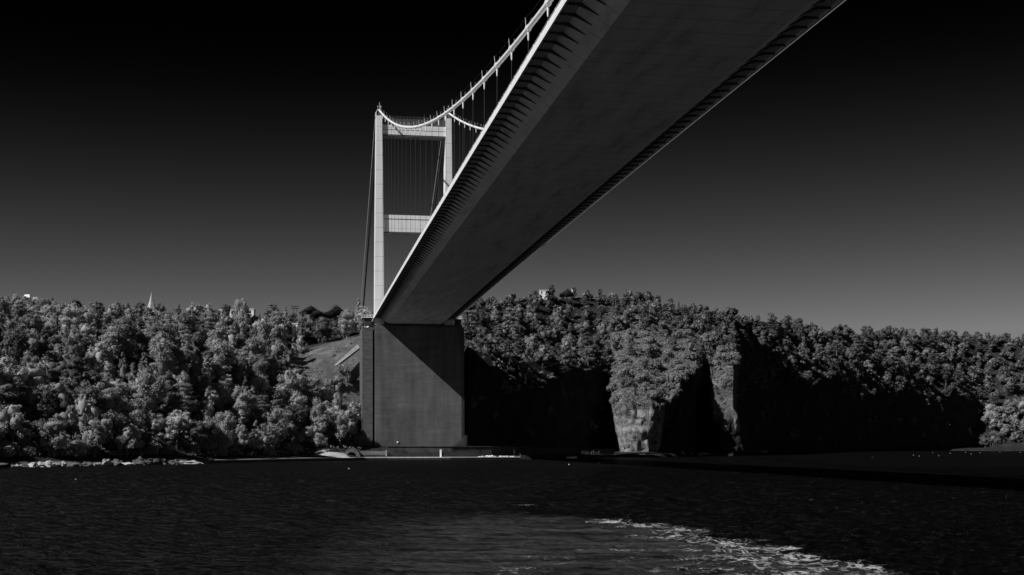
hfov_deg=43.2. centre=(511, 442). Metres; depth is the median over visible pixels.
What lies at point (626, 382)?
shrub
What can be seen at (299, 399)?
broadleaf tree
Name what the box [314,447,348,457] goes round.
gravel slope
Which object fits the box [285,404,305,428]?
broadleaf tree
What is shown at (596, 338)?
broadleaf tree
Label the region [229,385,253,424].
broadleaf tree
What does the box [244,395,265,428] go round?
broadleaf tree
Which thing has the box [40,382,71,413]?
broadleaf tree
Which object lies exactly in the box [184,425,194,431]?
shrub
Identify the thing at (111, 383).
broadleaf tree
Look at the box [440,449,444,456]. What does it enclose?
signal post
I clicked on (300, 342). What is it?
conifer
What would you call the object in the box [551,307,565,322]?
broadleaf tree
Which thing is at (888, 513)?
water
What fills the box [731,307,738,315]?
pine tree
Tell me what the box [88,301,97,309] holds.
broadleaf tree
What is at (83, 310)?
broadleaf tree
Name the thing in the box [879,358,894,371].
broadleaf tree
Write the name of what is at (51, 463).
shore rock
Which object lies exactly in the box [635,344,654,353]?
shrub
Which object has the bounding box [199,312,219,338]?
broadleaf tree
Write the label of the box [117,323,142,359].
broadleaf tree
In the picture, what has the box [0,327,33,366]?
broadleaf tree
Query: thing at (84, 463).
shore rock
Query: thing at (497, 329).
cedar
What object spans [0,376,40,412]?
broadleaf tree
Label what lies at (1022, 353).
cedar
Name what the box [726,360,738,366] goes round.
shrub
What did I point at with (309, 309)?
pine tree
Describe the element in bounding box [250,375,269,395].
broadleaf tree
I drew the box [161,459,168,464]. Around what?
shore rock
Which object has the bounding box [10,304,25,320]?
cedar
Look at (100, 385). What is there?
broadleaf tree
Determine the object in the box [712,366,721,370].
shrub
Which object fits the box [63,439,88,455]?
shrub
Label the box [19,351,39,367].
broadleaf tree
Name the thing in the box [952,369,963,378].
cedar
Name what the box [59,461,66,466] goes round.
shore rock
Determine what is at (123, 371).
conifer
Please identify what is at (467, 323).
cypress
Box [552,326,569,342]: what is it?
broadleaf tree
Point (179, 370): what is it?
broadleaf tree
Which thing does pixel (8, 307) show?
conifer
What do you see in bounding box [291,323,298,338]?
house
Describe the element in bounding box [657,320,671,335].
broadleaf tree
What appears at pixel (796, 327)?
broadleaf tree
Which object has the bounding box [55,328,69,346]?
broadleaf tree
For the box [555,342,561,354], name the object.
cedar
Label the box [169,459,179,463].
shore rock
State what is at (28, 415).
shrub
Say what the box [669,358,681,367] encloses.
shrub
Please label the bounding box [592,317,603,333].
broadleaf tree
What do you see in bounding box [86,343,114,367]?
broadleaf tree
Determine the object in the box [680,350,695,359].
shrub
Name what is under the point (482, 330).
broadleaf tree
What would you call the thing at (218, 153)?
sky
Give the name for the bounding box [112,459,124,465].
shore rock
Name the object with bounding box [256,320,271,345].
broadleaf tree
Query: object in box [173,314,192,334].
broadleaf tree
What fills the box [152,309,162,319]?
broadleaf tree
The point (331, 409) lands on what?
broadleaf tree
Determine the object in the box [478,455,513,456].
rubble
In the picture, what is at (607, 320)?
cedar
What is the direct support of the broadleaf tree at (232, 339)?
on the hillside
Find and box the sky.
[0,0,1023,340]
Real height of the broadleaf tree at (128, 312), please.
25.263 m
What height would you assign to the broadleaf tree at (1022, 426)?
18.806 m
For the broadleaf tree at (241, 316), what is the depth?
687.82 m
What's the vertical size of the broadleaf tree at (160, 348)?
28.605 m
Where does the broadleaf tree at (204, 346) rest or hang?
on the hillside
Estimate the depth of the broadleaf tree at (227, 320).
678.78 m
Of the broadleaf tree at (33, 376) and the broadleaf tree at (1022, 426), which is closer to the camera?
the broadleaf tree at (33, 376)
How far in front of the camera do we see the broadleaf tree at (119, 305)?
640.81 m
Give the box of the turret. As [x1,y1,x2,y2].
[147,292,155,308]
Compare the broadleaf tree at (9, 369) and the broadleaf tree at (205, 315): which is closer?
the broadleaf tree at (9, 369)
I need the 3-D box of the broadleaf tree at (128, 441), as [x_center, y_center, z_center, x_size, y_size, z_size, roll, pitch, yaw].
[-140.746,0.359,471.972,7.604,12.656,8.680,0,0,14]
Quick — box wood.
[6,285,1023,438]
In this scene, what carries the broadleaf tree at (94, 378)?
on the hillside
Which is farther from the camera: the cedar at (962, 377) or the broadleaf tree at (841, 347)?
the cedar at (962, 377)
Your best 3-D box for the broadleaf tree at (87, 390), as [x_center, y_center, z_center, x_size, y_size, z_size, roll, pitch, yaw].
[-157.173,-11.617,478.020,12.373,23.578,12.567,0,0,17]
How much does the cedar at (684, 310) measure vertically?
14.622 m
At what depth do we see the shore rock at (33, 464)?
419.70 m
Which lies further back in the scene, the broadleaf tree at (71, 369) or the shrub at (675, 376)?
the shrub at (675, 376)
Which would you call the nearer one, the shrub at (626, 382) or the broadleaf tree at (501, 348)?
the broadleaf tree at (501, 348)
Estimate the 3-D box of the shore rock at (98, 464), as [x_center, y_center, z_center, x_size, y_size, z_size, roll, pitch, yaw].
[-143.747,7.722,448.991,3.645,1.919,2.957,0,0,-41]
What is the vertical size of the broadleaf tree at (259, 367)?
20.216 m
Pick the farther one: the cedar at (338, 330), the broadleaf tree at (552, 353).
the broadleaf tree at (552, 353)
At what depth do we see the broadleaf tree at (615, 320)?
872.34 m
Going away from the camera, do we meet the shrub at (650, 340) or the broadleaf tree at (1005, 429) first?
the shrub at (650, 340)
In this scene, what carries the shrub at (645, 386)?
on the hillside
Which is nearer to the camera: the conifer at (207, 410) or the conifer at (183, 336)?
the conifer at (207, 410)
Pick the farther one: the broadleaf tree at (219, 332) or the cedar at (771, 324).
the cedar at (771, 324)
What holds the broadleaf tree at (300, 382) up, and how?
on the hillside
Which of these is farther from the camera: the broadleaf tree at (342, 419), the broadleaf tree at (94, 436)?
the broadleaf tree at (342, 419)
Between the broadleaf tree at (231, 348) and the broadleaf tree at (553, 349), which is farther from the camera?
the broadleaf tree at (553, 349)
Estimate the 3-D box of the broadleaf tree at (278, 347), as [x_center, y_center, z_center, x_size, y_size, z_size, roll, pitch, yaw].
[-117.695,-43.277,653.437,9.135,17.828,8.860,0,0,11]
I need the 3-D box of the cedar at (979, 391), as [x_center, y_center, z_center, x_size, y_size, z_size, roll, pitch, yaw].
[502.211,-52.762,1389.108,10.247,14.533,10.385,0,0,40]
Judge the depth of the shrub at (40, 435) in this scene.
453.03 m
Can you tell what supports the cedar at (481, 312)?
on the hillside
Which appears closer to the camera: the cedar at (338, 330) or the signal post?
the signal post
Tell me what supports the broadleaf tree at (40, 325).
on the hillside
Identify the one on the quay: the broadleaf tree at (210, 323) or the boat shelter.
the boat shelter
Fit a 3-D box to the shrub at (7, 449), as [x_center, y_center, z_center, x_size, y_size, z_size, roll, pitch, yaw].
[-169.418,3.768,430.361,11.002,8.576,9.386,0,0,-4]
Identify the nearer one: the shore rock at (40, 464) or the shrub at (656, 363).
the shore rock at (40, 464)
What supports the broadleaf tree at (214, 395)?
on the hillside
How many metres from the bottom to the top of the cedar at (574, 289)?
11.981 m
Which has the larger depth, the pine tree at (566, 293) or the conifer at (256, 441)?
the pine tree at (566, 293)
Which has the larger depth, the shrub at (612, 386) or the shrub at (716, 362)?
the shrub at (716, 362)
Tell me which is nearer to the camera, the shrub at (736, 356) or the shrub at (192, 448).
the shrub at (192, 448)
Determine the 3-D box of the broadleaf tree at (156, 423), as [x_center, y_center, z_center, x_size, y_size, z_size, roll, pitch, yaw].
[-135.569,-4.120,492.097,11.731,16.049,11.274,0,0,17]
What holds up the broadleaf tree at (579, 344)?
on the hillside
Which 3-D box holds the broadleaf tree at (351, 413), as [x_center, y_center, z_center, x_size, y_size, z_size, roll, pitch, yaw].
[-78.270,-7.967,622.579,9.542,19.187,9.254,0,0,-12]
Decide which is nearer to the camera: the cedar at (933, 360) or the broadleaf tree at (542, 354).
the broadleaf tree at (542, 354)
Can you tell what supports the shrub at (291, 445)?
on the hillside
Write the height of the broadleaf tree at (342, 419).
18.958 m
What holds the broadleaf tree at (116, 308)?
on the hillside
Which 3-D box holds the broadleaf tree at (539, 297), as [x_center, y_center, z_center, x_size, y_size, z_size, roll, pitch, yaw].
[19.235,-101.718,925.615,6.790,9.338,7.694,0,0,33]
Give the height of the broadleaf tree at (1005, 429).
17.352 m
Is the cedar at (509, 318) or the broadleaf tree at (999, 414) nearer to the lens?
the cedar at (509, 318)
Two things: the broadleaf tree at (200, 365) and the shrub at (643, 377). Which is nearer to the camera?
the broadleaf tree at (200, 365)
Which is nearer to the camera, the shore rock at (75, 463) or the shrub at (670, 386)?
the shore rock at (75, 463)
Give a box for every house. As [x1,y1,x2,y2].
[249,309,255,315]
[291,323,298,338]
[539,290,546,299]
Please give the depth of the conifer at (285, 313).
731.53 m
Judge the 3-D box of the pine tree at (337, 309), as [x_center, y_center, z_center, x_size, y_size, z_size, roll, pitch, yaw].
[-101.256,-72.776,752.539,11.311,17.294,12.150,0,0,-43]
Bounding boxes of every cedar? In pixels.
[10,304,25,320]
[115,383,134,409]
[135,319,147,332]
[142,316,157,329]
[169,323,181,349]
[173,382,197,411]
[192,371,216,405]
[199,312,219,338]
[230,349,243,367]
[257,394,271,414]
[262,303,279,321]
[266,358,281,386]
[332,312,353,337]
[461,310,480,333]
[464,327,471,347]
[478,310,486,323]
[479,316,490,333]
[492,324,506,339]
[499,307,519,327]
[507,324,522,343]
[544,290,551,300]
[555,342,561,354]
[570,287,579,297]
[579,296,588,305]
[579,332,595,353]
[596,289,602,297]
[602,312,613,334]
[626,343,635,353]
[643,348,650,356]
[659,303,669,316]
[669,337,681,350]
[679,307,691,320]
[689,304,697,314]
[737,329,747,346]
[765,318,776,331]
[803,370,812,382]
[815,344,825,360]
[850,334,865,360]
[860,347,874,361]
[875,330,881,344]
[886,349,899,371]
[894,359,906,375]
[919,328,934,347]
[927,355,941,374]
[935,353,942,363]
[951,371,963,386]
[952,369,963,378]
[973,338,986,352]
[975,362,984,373]
[976,387,983,398]
[1020,348,1023,359]
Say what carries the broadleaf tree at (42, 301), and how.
on the hillside
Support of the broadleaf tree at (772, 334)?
on the hillside
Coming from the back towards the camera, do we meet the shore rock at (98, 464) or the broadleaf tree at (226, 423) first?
the broadleaf tree at (226, 423)
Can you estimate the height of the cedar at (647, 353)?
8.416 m
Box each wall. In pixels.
[360,451,385,454]
[387,446,613,454]
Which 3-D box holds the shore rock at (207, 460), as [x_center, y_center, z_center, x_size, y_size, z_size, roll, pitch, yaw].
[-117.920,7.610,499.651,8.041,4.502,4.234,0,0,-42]
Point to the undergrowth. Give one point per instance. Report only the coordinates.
(659, 337)
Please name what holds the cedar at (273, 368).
on the hillside
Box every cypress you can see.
[1,344,9,364]
[53,312,60,330]
[56,346,63,378]
[142,395,148,431]
[464,312,469,329]
[944,379,947,393]
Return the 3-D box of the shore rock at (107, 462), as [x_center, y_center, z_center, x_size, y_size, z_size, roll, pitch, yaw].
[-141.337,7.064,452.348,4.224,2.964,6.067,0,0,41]
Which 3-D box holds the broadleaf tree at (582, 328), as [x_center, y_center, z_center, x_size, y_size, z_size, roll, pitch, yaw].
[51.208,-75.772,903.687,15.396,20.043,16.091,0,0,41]
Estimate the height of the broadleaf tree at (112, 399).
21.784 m
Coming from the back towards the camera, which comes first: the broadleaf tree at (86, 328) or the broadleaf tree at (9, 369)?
the broadleaf tree at (86, 328)
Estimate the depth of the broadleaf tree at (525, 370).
706.94 m
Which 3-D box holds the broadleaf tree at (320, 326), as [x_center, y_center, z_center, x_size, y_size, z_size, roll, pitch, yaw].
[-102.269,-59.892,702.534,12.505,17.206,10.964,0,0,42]
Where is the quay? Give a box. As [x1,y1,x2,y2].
[214,457,519,462]
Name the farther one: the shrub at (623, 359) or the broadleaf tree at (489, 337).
the shrub at (623, 359)
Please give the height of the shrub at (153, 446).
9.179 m
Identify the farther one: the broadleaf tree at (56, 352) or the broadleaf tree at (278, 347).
the broadleaf tree at (278, 347)
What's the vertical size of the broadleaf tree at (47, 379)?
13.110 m
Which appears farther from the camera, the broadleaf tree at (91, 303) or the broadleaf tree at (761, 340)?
the broadleaf tree at (761, 340)
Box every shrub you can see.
[0,441,20,456]
[6,422,17,433]
[8,442,20,452]
[16,427,35,438]
[18,420,36,430]
[21,446,38,454]
[22,409,36,419]
[31,418,47,433]
[33,431,51,442]
[47,417,71,430]
[55,447,67,455]
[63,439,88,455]
[143,440,161,454]
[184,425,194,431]
[186,444,200,453]
[192,421,209,428]
[282,441,303,451]
[287,431,304,443]
[322,429,334,437]
[606,382,617,391]
[609,395,619,404]
[611,335,621,342]
[617,356,631,362]
[617,366,634,377]
[617,377,634,386]
[634,372,653,383]
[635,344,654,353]
[638,382,655,391]
[640,330,649,336]
[643,336,656,343]
[643,390,665,399]
[647,359,662,368]
[650,344,659,350]
[656,376,666,383]
[657,386,665,393]
[658,356,669,362]
[662,350,673,357]
[663,382,675,390]
[666,370,687,382]
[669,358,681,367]
[670,329,688,338]
[674,364,686,370]
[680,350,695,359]
[685,329,694,336]
[689,363,698,369]
[700,332,714,342]
[711,359,721,365]
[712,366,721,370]
[713,352,731,362]
[716,345,728,352]
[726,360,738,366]
[730,352,741,362]
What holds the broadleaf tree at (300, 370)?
on the hillside
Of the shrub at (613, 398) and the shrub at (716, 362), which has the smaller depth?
the shrub at (613, 398)
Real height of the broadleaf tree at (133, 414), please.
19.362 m
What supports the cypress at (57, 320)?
on the hillside
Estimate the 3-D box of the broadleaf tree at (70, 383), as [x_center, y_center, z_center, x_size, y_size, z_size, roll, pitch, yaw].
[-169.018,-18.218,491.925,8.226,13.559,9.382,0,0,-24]
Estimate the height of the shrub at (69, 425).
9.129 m
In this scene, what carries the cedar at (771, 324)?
on the hillside
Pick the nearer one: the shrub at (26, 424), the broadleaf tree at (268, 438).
the shrub at (26, 424)
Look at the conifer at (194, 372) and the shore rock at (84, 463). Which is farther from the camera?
the conifer at (194, 372)
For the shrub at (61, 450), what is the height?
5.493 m
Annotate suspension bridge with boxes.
[361,0,845,327]
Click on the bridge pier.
(411, 384)
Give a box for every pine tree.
[67,297,82,307]
[302,303,316,322]
[310,309,324,318]
[325,307,337,324]
[331,303,342,320]
[559,289,573,303]
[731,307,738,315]
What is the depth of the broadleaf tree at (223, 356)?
589.70 m
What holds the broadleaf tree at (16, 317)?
on the hillside
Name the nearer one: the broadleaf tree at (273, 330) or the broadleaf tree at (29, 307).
the broadleaf tree at (29, 307)
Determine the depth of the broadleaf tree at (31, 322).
541.02 m
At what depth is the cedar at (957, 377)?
1352.07 m
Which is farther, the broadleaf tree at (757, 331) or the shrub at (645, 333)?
the broadleaf tree at (757, 331)
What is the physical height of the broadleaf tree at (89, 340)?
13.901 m
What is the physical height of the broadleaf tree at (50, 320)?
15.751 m
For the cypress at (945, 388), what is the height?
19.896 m
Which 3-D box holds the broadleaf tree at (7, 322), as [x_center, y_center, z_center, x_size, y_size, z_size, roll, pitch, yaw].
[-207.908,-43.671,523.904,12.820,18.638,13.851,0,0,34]
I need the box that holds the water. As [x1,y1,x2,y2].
[0,451,1023,574]
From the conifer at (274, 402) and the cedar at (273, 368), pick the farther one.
the cedar at (273, 368)
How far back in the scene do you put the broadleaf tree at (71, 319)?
567.19 m
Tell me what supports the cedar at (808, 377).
on the hillside
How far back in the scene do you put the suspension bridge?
257.92 m
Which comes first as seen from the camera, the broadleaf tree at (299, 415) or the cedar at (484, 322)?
the broadleaf tree at (299, 415)
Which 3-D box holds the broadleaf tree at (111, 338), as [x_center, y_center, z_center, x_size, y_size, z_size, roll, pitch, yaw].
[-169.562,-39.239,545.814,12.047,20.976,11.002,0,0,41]
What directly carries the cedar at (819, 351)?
on the hillside
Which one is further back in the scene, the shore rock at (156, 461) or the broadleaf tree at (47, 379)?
the broadleaf tree at (47, 379)
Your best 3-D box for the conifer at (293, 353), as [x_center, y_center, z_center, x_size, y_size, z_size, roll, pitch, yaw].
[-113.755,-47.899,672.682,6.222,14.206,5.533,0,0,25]
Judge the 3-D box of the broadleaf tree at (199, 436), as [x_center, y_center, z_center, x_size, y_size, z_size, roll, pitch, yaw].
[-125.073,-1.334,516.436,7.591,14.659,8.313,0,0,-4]
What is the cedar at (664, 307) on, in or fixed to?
on the hillside
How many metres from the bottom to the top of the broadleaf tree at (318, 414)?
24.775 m
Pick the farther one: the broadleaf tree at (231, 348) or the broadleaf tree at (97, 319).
the broadleaf tree at (231, 348)
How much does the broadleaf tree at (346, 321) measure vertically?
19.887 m
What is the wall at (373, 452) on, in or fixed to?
on the hillside
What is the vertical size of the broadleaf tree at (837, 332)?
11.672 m
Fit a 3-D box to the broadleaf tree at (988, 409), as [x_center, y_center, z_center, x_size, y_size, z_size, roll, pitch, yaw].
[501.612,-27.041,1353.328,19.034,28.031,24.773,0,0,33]
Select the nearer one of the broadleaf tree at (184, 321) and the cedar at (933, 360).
the broadleaf tree at (184, 321)
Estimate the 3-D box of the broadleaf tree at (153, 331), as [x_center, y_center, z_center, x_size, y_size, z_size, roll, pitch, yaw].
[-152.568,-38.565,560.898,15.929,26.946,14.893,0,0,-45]
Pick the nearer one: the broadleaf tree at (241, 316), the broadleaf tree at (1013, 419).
the broadleaf tree at (241, 316)
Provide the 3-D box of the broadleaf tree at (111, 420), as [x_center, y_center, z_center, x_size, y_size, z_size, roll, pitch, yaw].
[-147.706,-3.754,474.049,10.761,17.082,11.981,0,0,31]
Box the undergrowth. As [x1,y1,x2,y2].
[0,297,1022,456]
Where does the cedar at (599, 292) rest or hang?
on the hillside
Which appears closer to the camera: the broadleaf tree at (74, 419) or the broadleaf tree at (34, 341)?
the broadleaf tree at (74, 419)
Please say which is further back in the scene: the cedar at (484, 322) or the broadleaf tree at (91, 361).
the cedar at (484, 322)
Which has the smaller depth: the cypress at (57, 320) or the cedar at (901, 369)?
the cypress at (57, 320)
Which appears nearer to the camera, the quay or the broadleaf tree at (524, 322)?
the quay
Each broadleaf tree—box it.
[0,296,8,316]
[0,313,18,329]
[0,323,9,353]
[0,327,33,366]
[0,354,19,402]
[0,363,10,401]
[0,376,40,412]
[0,404,31,441]
[9,294,28,314]
[10,314,20,322]
[11,320,28,329]
[15,363,48,393]
[18,312,46,338]
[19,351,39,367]
[20,313,39,332]
[23,301,35,314]
[24,329,39,356]
[29,328,41,348]
[29,390,55,420]
[33,298,54,315]
[36,356,58,377]
[37,304,60,331]
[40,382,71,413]
[40,418,68,456]
[42,370,51,387]
[43,312,63,335]
[48,344,65,362]
[51,405,91,440]
[53,304,64,316]
[53,354,88,396]
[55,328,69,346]
[59,302,84,335]
[62,377,78,401]
[63,337,80,359]
[65,328,87,355]
[69,323,97,348]
[70,394,101,437]
[73,380,106,414]
[79,306,94,313]
[80,307,97,335]
[80,332,98,356]
[80,370,105,387]
[81,419,109,456]
[83,354,98,371]
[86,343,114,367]
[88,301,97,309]
[93,382,106,396]
[94,312,101,326]
[95,326,124,359]
[95,387,123,423]
[97,362,117,382]
[101,409,129,450]
[103,378,128,396]
[107,303,123,317]
[111,302,122,317]
[111,315,139,358]
[113,427,137,457]
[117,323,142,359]
[118,424,145,451]
[119,308,136,326]
[120,401,147,432]
[121,303,134,316]
[128,377,142,405]
[135,327,149,362]
[136,366,166,412]
[141,323,178,365]
[141,411,169,440]
[148,330,177,374]
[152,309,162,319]
[153,318,176,355]
[153,372,177,395]
[155,303,165,312]
[160,314,172,323]
[161,311,174,322]
[163,392,185,416]
[163,409,192,448]
[171,364,194,386]
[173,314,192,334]
[173,348,188,374]
[174,311,193,334]
[175,339,198,368]
[175,372,189,394]
[177,327,192,345]
[182,330,203,364]
[186,302,204,318]
[189,422,208,451]
[196,356,216,375]
[198,311,213,332]
[198,386,219,405]
[201,331,209,351]
[201,345,214,358]
[202,303,214,313]
[205,321,228,345]
[207,338,235,350]
[207,338,236,380]
[210,411,238,446]
[214,381,232,411]
[217,316,233,325]
[217,374,235,392]
[223,326,238,354]
[226,321,249,338]
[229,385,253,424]
[231,367,246,387]
[232,298,248,328]
[233,334,245,356]
[237,337,270,379]
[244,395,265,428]
[248,386,258,400]
[250,356,269,380]
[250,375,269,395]
[251,317,271,334]
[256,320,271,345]
[257,430,277,451]
[259,407,289,452]
[265,352,279,367]
[267,310,284,327]
[270,326,289,353]
[270,340,287,366]
[271,324,288,343]
[273,369,299,405]
[280,357,293,370]
[283,410,297,440]
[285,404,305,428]
[288,390,308,427]
[293,367,305,379]
[293,368,306,395]
[301,375,327,407]
[301,422,327,451]
[303,408,312,425]
[309,396,329,433]
[312,317,332,342]
[313,401,336,429]
[318,387,333,401]
[321,378,334,392]
[330,410,350,444]
[333,364,350,390]
[338,308,354,338]
[342,401,360,419]
[344,407,359,437]
[354,307,373,330]
[461,304,479,320]
[462,325,472,339]
[474,325,487,337]
[484,333,494,352]
[486,337,509,355]
[509,323,525,341]
[518,358,532,384]
[519,318,531,336]
[522,334,539,356]
[525,306,537,317]
[525,312,540,333]
[528,291,535,299]
[533,345,549,367]
[534,294,543,303]
[537,325,554,343]
[544,342,557,352]
[545,300,553,312]
[546,345,555,355]
[548,313,566,327]
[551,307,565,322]
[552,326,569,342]
[560,339,570,349]
[561,332,577,345]
[564,322,576,337]
[574,320,595,336]
[577,337,592,352]
[580,346,595,365]
[581,308,597,327]
[590,335,603,349]
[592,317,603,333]
[596,321,609,340]
[608,314,622,331]
[621,291,633,300]
[635,292,645,302]
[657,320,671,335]
[751,326,766,339]
[755,336,769,355]
[767,329,777,348]
[791,332,807,346]
[792,322,805,343]
[806,327,825,341]
[822,341,837,363]
[832,340,846,355]
[835,330,841,339]
[843,348,857,365]
[852,337,868,347]
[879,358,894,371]
[899,356,910,368]
[978,435,987,447]
[980,431,990,446]
[981,404,995,429]
[987,430,997,445]
[988,406,1009,422]
[988,416,1003,430]
[993,433,1004,442]
[1000,424,1012,435]
[1004,399,1016,416]
[1008,413,1019,429]
[1009,432,1021,441]
[1016,397,1023,418]
[1018,420,1023,432]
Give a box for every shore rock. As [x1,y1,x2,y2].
[28,462,38,466]
[38,462,51,466]
[42,460,56,466]
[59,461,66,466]
[69,461,82,465]
[81,461,93,465]
[93,462,102,465]
[102,459,112,465]
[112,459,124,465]
[132,456,151,464]
[148,458,160,464]
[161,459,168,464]
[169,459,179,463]
[179,460,203,463]
[198,457,214,463]
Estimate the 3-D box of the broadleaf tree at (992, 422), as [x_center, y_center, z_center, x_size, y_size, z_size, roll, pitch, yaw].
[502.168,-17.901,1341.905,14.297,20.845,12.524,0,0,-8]
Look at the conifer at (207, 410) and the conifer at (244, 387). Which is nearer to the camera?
the conifer at (207, 410)
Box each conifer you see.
[5,296,11,311]
[38,330,48,350]
[45,324,62,356]
[90,319,96,339]
[117,352,128,381]
[126,362,137,394]
[135,353,146,376]
[145,309,152,324]
[177,331,191,364]
[190,360,199,385]
[199,389,216,429]
[200,356,215,387]
[234,414,251,450]
[242,376,250,396]
[247,420,264,454]
[270,391,280,411]
[282,305,287,319]
[289,337,298,358]
[296,329,305,352]
[332,385,342,412]
[354,299,360,330]
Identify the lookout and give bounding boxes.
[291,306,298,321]
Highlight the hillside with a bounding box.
[0,298,1023,466]
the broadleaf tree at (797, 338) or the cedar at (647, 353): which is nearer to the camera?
the cedar at (647, 353)
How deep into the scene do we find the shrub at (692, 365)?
814.46 m
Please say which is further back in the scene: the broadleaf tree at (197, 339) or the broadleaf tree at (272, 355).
the broadleaf tree at (272, 355)
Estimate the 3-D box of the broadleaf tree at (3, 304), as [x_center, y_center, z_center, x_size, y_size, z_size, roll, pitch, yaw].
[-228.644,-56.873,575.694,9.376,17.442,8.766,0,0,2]
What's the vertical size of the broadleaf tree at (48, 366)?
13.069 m
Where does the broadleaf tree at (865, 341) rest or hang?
on the hillside
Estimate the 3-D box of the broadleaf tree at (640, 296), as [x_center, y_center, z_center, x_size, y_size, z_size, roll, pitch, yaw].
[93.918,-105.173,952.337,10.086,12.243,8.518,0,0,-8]
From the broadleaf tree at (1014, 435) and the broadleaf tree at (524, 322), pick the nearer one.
the broadleaf tree at (524, 322)
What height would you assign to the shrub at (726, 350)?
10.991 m
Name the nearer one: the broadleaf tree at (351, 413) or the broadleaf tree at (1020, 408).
the broadleaf tree at (351, 413)
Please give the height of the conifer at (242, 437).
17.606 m
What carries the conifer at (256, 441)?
on the hillside
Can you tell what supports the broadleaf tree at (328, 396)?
on the hillside
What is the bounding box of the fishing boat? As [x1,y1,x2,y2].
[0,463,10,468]
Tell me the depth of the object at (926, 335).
1398.26 m
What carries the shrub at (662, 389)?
on the hillside
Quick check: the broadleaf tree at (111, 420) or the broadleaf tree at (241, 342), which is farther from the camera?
the broadleaf tree at (241, 342)
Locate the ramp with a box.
[334,344,359,366]
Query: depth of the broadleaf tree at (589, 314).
918.24 m
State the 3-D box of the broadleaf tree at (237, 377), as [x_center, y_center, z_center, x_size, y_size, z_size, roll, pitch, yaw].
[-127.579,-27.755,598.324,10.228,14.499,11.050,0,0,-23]
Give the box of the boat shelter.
[344,448,360,456]
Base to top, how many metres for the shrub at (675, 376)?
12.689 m
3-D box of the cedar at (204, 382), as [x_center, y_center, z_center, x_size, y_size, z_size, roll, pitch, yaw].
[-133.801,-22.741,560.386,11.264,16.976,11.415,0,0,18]
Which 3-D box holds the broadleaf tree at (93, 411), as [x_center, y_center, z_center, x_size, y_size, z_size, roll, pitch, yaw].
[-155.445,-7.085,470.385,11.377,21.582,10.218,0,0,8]
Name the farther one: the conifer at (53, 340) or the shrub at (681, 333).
the shrub at (681, 333)
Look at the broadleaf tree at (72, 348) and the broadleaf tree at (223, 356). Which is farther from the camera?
the broadleaf tree at (223, 356)
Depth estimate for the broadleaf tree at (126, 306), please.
647.32 m
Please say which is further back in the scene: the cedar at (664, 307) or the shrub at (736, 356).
the cedar at (664, 307)
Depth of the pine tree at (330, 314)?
745.74 m
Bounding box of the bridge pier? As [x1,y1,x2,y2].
[360,324,463,446]
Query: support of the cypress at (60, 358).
on the hillside
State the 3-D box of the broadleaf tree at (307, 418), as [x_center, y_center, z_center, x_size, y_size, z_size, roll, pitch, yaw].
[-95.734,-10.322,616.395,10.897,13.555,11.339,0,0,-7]
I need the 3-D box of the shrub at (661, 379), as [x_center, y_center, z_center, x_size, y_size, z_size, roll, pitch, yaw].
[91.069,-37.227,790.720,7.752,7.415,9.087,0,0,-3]
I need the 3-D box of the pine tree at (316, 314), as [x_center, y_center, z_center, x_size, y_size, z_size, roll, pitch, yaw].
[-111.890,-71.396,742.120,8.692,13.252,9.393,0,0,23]
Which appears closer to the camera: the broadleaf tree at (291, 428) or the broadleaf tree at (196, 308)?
the broadleaf tree at (291, 428)
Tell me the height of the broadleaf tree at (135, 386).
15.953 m
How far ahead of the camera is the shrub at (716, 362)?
858.03 m
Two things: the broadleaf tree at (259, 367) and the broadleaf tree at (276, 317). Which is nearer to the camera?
the broadleaf tree at (259, 367)
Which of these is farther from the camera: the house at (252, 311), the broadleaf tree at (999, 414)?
the broadleaf tree at (999, 414)
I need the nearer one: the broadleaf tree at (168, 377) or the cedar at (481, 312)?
the broadleaf tree at (168, 377)
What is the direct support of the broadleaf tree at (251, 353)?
on the hillside
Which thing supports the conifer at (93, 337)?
on the hillside
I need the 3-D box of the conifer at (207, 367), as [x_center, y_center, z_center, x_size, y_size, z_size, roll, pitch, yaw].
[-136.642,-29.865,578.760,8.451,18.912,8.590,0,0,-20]
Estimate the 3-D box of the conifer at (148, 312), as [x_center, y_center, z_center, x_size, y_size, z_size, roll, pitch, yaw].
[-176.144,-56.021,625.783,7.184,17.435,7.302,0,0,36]
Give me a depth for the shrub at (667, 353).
830.56 m
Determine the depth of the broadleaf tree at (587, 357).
791.97 m
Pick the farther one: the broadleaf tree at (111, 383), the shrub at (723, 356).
the shrub at (723, 356)
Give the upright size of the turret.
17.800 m
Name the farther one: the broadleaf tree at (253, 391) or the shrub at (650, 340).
the shrub at (650, 340)
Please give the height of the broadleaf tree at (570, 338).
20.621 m
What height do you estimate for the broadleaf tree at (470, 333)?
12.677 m
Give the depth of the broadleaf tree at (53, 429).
445.10 m
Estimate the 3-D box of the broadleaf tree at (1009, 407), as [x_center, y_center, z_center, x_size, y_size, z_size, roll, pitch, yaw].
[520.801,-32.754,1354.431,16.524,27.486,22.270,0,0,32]
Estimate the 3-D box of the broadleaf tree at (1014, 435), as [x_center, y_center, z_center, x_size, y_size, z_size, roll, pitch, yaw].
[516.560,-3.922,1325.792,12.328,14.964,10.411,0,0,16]
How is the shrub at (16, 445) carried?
on the hillside
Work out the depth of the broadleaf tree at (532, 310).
886.59 m
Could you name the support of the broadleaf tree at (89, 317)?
on the hillside

